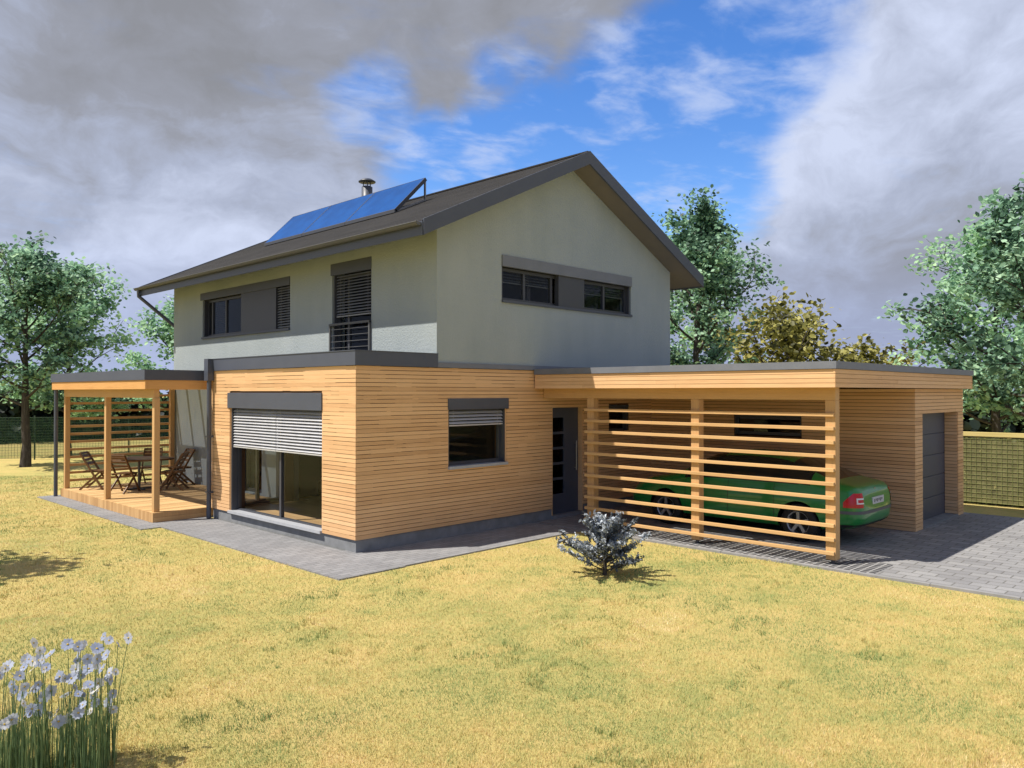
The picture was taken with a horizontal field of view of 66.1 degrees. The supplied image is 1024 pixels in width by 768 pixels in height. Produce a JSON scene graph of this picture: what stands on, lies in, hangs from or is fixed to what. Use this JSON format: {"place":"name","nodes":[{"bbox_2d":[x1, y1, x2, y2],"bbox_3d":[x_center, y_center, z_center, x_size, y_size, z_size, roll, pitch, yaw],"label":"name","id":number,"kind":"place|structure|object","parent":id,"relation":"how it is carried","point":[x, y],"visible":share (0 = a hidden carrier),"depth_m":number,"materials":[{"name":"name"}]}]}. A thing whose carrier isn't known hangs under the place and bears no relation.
{"place":"outdoors","nodes":[
{"label":"outdoors","id":0,"kind":"place"},
{"bbox_2d":[38,495,581,580],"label":"path","id":1,"kind":"structure","parent":0,"point":[330,562],"depth_m":12.89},
{"bbox_2d":[51,369,269,522],"bbox_3d":[-8.038,1.215,17.936,5.770,2.925,2.850,-1,-1,44],"label":"terrace pergola","id":2,"kind":"object","parent":1,"relation":"on","point":[154,504],"visible":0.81,"depth_m":17.04,"materials":[{"name":"wood"}]},
{"bbox_2d":[79,451,103,489],"bbox_3d":[-9.936,2.064,18.765,0.572,0.903,0.479,0,-1,-5],"label":"folding chair","id":3,"kind":"object","parent":2,"relation":"on","point":[98,470],"visible":0.88,"depth_m":18.61,"materials":[{"name":"brown wood"}]},
{"bbox_2d":[111,455,140,493],"bbox_3d":[-8.924,2.058,18.088,0.479,0.903,0.572,0,-1,10],"label":"folding chair","id":4,"kind":"object","parent":2,"relation":"on","point":[120,457],"visible":0.89,"depth_m":17.97,"materials":[{"name":"brown wood"}]},
{"bbox_2d":[103,456,173,489],"bbox_3d":[-8.877,2.128,18.736,1.590,0.735,1.113,0,-1,6],"label":"dining table","id":5,"kind":"object","parent":2,"relation":"on","point":[139,459],"visible":0.56,"depth_m":18.70,"materials":[{"name":"wood"}]},
{"bbox_2d":[141,448,162,482],"bbox_3d":[-9.031,2.074,19.723,0.479,0.903,0.572,0,-1,-15],"label":"folding chair","id":6,"kind":"object","parent":2,"relation":"on","point":[148,450],"visible":0.65,"depth_m":19.83,"materials":[{"name":"brown wood"}]},
{"bbox_2d":[160,451,189,490],"bbox_3d":[-7.986,2.063,18.622,0.572,0.903,0.479,0,-1,-4],"label":"folding chair","id":7,"kind":"object","parent":2,"relation":"on","point":[172,471],"visible":0.99,"depth_m":18.52,"materials":[{"name":"brown wood"}]},
{"bbox_2d":[165,448,195,486],"bbox_3d":[-8.253,2.072,19.592,0.479,0.903,0.572,-1,-1,42],"label":"folding chair","id":8,"kind":"object","parent":2,"relation":"on","point":[191,451],"visible":0.77,"depth_m":19.58,"materials":[{"name":"brown wood"}]},
{"bbox_2d":[0,397,1023,767],"bbox_3d":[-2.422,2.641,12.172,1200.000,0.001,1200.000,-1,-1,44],"label":"lawn","id":9,"kind":"structure","parent":0,"point":[42,463],"depth_m":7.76,"materials":[{"name":"yellow plant"}]},
{"bbox_2d":[0,637,56,767],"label":"flower clump","id":10,"kind":"object","parent":9,"relation":"on","point":[16,755],"visible":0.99,"depth_m":5.09,"materials":[{"name":"purple plant"}]},
{"bbox_2d":[0,230,122,466],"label":"garden tree","id":11,"kind":"object","parent":9,"relation":"on","point":[40,285],"visible":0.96,"depth_m":26.32,"materials":[{"name":"green plant"}]},
{"bbox_2d":[0,252,151,455],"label":"garden tree","id":12,"kind":"object","parent":9,"relation":"on","point":[87,309],"visible":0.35,"depth_m":30.98,"materials":[{"name":"green plant"}]},
{"bbox_2d":[0,415,168,459],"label":"wire fence","id":13,"kind":"object","parent":9,"relation":"on","point":[35,433],"visible":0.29,"depth_m":29.27,"materials":[{"name":"metal"}]},
{"bbox_2d":[45,631,132,767],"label":"flower clump","id":14,"kind":"object","parent":9,"relation":"on","point":[80,750],"visible":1,"depth_m":5.23,"materials":[{"name":"purple plant"}]},
{"bbox_2d":[115,294,173,411],"bbox_3d":[-14.891,-0.748,36.270,6.329,7.471,5.932,-1,-1,44],"label":"garden tree","id":15,"kind":"object","parent":9,"relation":"on","point":[165,337],"visible":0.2,"depth_m":35.85,"materials":[{"name":"green plant"}]},
{"bbox_2d":[133,151,703,552],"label":"house","id":16,"kind":"structure","parent":9,"relation":"on","point":[372,381],"depth_m":15.07,"materials":[{"name":"wood"}]},
{"bbox_2d":[200,276,289,338],"bbox_3d":[-6.207,-1.704,18.306,4.320,1.150,0.252,-1,-1,44],"label":"window","id":17,"kind":"structure","parent":16,"relation":"in","point":[262,303],"depth_m":17.88,"materials":[{"name":"grey glass"}]},
{"bbox_2d":[245,412,261,492],"bbox_3d":[-5.842,1.417,17.918,0.860,2.060,0.170,-1,-1,44],"label":"window","id":18,"kind":"structure","parent":16,"relation":"in","point":[247,451],"depth_m":18.19,"materials":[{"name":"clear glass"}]},
{"bbox_2d":[245,412,279,503],"bbox_3d":[-5.285,1.401,16.225,0.240,2.160,1.080,-1,-1,44],"label":"window","id":19,"kind":"structure","parent":16,"relation":"in","point":[257,457],"depth_m":16.16,"materials":[{"name":"grey glass"}]},
{"bbox_2d":[227,393,322,533],"bbox_3d":[-4.219,1.307,14.052,3.300,2.295,0.250,-1,-1,44],"label":"window","id":20,"kind":"structure","parent":16,"relation":"in","point":[294,405],"depth_m":14.05,"materials":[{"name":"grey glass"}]},
{"bbox_2d":[264,206,329,245],"bbox_3d":[-5.474,-4.036,20.139,1.837,0.901,0.889,-1,-1,44],"label":"solar panel","id":21,"kind":"object","parent":16,"relation":"on","point":[295,227],"visible":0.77,"depth_m":20.05,"materials":[{"name":"blue glass"}]},
{"bbox_2d":[302,193,373,236],"bbox_3d":[-4.150,-4.049,18.851,1.837,0.901,0.889,-1,-1,44],"label":"solar panel","id":22,"kind":"object","parent":16,"relation":"on","point":[338,215],"visible":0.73,"depth_m":18.76,"materials":[{"name":"blue glass"}]},
{"bbox_2d":[331,256,370,350],"bbox_3d":[-3.051,-1.434,15.237,1.360,1.890,0.202,-1,-1,44],"label":"window","id":23,"kind":"structure","parent":16,"relation":"in","point":[362,264],"depth_m":15.41,"materials":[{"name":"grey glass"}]},
{"bbox_2d":[345,178,426,224],"bbox_3d":[-2.827,-4.062,17.564,1.837,0.901,0.889,-1,-1,44],"label":"solar panel","id":24,"kind":"object","parent":16,"relation":"on","point":[391,200],"visible":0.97,"depth_m":17.35,"materials":[{"name":"blue glass"}]},
{"bbox_2d":[447,398,508,469],"bbox_3d":[-0.646,0.867,14.130,0.240,1.225,1.480,-1,-1,44],"label":"window","id":25,"kind":"structure","parent":16,"relation":"in","point":[497,406],"depth_m":14.17,"materials":[{"name":"glass"}]},
{"bbox_2d":[552,407,577,513],"bbox_3d":[1.042,1.538,15.929,0.142,2.120,0.929,-1,-1,44],"label":"front door","id":26,"kind":"structure","parent":16,"relation":"in","point":[565,419],"depth_m":15.97,"materials":[{"name":"metal"}]},
{"bbox_2d":[502,255,632,316],"bbox_3d":[1.160,-1.931,16.021,0.250,0.880,4.050,-1,-1,44],"label":"window","id":27,"kind":"structure","parent":16,"relation":"in","point":[569,281],"depth_m":15.83,"materials":[{"name":"grey glass"}]},
{"bbox_2d":[608,405,628,430],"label":"window","id":28,"kind":"structure","parent":16,"relation":"in","point":[612,415],"depth_m":17.24,"materials":[{"name":"black glass"}]},
{"bbox_2d":[0,387,1023,442],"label":"wood","id":29,"kind":"object","parent":9,"relation":"on","point":[46,418],"visible":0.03,"depth_m":40.70,"materials":[{"name":"green plant"}]},
{"bbox_2d":[556,509,651,575],"bbox_3d":[1.260,2.180,10.813,1.320,0.897,1.296,0,-1,6],"label":"silver shrub","id":30,"kind":"object","parent":9,"relation":"on","point":[613,540],"visible":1,"depth_m":10.70,"materials":[{"name":"silver grey leaf"},{"name":"grey brown bark"}]},
{"bbox_2d":[664,215,768,363],"bbox_3d":[8.834,-2.589,38.379,7.164,11.208,7.320,-1,-1,44],"label":"garden tree","id":31,"kind":"object","parent":9,"relation":"on","point":[686,330],"visible":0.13,"depth_m":38.09,"materials":[{"name":"green plant"}]},
{"bbox_2d":[651,184,784,364],"bbox_3d":[6.629,-2.270,30.200,7.005,10.415,5.740,0,-1,8],"label":"garden tree","id":32,"kind":"object","parent":9,"relation":"on","point":[703,258],"visible":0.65,"depth_m":29.80,"materials":[{"name":"green plant"}]},
{"bbox_2d":[588,526,892,573],"bbox_3d":[3.411,2.650,12.811,5.030,0.054,0.848,-1,-1,44],"label":"cobble strip","id":33,"kind":"object","parent":9,"relation":"on","point":[806,557],"visible":0.57,"depth_m":12.30,"materials":[{"name":"grey stone"}]},
{"bbox_2d":[534,361,973,564],"bbox_3d":[3.825,1.207,16.614,8.820,2.955,6.980,-1,-1,44],"label":"carport","id":34,"kind":"object","parent":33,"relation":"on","point":[826,381],"visible":0.92,"depth_m":12.70,"materials":[{"name":"wood"},{"name":"grey sheet metal"}]},
{"bbox_2d":[680,286,904,363],"bbox_3d":[12.396,-0.678,34.499,9.658,7.312,9.685,-1,-1,44],"label":"olive tree","id":35,"kind":"object","parent":9,"relation":"on","point":[793,342],"visible":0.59,"depth_m":33.84,"materials":[{"name":"green plant"}]},
{"bbox_2d":[582,529,1023,600],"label":"kerb","id":36,"kind":"structure","parent":9,"relation":"on","point":[981,592],"depth_m":10.89,"materials":[{"name":"concrete"}]},
{"bbox_2d":[828,333,925,366],"bbox_3d":[15.120,0.411,33.762,4.618,5.106,5.180,0,-1,-3],"label":"olive tree","id":37,"kind":"object","parent":9,"relation":"on","point":[863,348],"visible":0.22,"depth_m":33.45,"materials":[{"name":"green plant"}]},
{"bbox_2d":[877,172,1023,424],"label":"garden tree","id":38,"kind":"object","parent":9,"relation":"on","point":[993,390],"visible":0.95,"depth_m":20.51,"materials":[{"name":"green plant"}]},
{"bbox_2d":[888,207,1023,432],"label":"garden tree","id":39,"kind":"object","parent":9,"relation":"on","point":[991,319],"visible":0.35,"depth_m":26.71,"materials":[{"name":"green plant"}]},
{"bbox_2d":[962,431,1023,505],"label":"wire fence","id":40,"kind":"object","parent":9,"relation":"on","point":[993,467],"visible":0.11,"depth_m":17.34,"materials":[{"name":"green metal"}]},
{"bbox_2d":[964,501,1023,507],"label":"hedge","id":41,"kind":"object","parent":9,"relation":"on","point":[993,504],"visible":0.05,"depth_m":17.48,"materials":[{"name":"green plant"}]},
{"bbox_2d":[0,0,1023,393],"label":"sky","id":42,"kind":"structure","parent":0,"point":[154,140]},
{"bbox_2d":[534,504,1023,596],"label":"driveway","id":43,"kind":"structure","parent":0,"point":[982,552],"depth_m":12.89,"materials":[{"name":"grey stone"}]},
{"bbox_2d":[633,449,890,541],"bbox_3d":[4.465,1.923,14.589,4.504,1.442,2.080,-1,-1,44],"label":"parked car","id":44,"kind":"object","parent":43,"relation":"on","point":[864,500],"visible":0.69,"depth_m":13.51,"materials":[{"name":"green paint"}]},
{"bbox_2d":[562,388,963,531],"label":"garage","id":45,"kind":"structure","parent":43,"relation":"on","point":[905,445],"depth_m":15.31,"materials":[{"name":"brown wood"}]},
{"bbox_2d":[734,415,801,435],"bbox_3d":[5.229,0.829,16.053,1.440,0.420,0.150,-1,-1,44],"label":"window","id":46,"kind":"structure","parent":45,"relation":"in","point":[739,419],"depth_m":16.06,"materials":[{"name":"black glass"}]},
{"bbox_2d":[922,412,944,519],"bbox_3d":[8.058,1.586,15.310,0.040,2.068,2.220,-1,-1,44],"label":"garage door","id":47,"kind":"structure","parent":45,"relation":"in","point":[933,464],"depth_m":15.57,"materials":[{"name":"grey metal"}]}
]}

